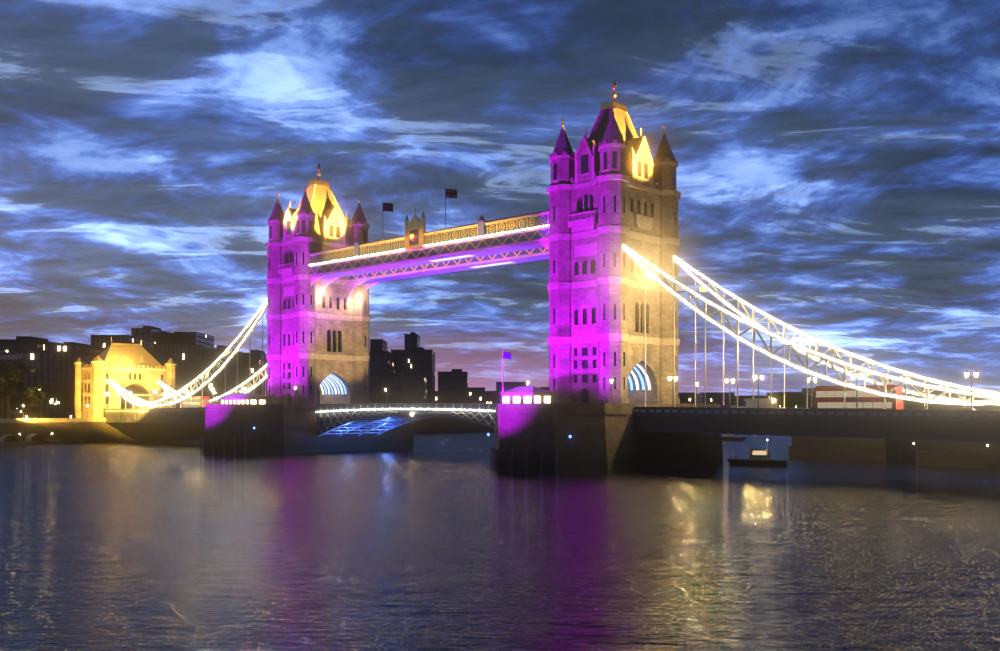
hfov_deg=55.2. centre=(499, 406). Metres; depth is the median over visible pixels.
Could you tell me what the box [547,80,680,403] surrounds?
tower
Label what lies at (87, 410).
embankment lamps
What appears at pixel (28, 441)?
bank pontoon
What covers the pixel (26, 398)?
bank tree
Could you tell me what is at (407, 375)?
city
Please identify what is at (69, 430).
bank ground
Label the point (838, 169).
sky
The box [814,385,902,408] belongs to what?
bus
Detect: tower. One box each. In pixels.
[74,337,176,417]
[265,164,369,403]
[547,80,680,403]
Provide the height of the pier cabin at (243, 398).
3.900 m
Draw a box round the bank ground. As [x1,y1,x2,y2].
[0,416,494,442]
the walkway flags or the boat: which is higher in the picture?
the walkway flags
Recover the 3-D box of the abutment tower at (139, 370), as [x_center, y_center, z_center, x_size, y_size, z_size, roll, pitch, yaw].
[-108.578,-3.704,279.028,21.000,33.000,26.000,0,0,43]
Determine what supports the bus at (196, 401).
on the side span at (149, 414)
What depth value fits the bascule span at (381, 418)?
194.23 m
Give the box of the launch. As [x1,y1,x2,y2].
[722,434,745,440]
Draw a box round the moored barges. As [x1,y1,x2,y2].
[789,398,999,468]
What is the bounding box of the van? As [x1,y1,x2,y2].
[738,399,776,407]
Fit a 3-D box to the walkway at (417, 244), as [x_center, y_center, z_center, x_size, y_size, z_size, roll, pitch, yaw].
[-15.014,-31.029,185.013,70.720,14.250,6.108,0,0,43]
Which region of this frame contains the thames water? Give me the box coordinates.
[0,431,999,650]
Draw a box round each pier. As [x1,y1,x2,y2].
[200,404,413,454]
[487,403,722,473]
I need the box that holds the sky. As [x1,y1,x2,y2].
[0,0,999,395]
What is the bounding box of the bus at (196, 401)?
[181,396,209,407]
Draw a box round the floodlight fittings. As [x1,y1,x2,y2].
[318,272,706,296]
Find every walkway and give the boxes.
[309,208,548,297]
[347,247,548,300]
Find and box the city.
[0,326,976,418]
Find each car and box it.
[719,405,736,407]
[952,407,975,409]
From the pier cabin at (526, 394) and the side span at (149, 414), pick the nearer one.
the pier cabin at (526, 394)
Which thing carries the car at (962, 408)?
on the side span at (979, 425)
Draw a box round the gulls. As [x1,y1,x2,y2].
[771,508,923,545]
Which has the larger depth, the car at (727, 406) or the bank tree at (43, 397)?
the bank tree at (43, 397)
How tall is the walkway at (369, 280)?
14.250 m
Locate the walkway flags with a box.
[382,187,456,239]
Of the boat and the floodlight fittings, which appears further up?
the floodlight fittings
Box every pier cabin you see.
[219,393,268,403]
[499,350,553,402]
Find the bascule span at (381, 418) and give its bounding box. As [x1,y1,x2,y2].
[316,403,494,436]
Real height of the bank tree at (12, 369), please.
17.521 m
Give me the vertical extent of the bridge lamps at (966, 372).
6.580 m
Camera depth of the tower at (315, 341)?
212.88 m
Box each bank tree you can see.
[0,358,35,418]
[10,390,39,417]
[27,384,57,417]
[56,390,74,417]
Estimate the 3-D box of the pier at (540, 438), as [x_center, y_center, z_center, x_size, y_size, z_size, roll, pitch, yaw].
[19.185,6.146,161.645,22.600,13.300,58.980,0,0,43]
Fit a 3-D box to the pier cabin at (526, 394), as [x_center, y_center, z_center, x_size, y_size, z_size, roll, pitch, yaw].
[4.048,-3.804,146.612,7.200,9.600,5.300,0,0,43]
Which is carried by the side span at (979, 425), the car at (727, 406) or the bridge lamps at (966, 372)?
the car at (727, 406)
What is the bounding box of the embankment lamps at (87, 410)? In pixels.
[17,403,780,417]
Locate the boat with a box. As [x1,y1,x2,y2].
[727,439,788,466]
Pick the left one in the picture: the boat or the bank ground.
the bank ground
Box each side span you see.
[103,300,266,422]
[623,243,999,442]
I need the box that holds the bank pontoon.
[0,433,63,445]
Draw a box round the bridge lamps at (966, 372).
[106,370,978,409]
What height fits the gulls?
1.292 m
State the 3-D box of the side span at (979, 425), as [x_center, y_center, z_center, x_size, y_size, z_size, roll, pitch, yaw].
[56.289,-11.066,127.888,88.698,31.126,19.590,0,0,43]
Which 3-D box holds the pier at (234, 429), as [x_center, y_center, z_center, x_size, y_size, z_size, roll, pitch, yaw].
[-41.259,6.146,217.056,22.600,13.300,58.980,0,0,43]
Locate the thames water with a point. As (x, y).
(445, 541)

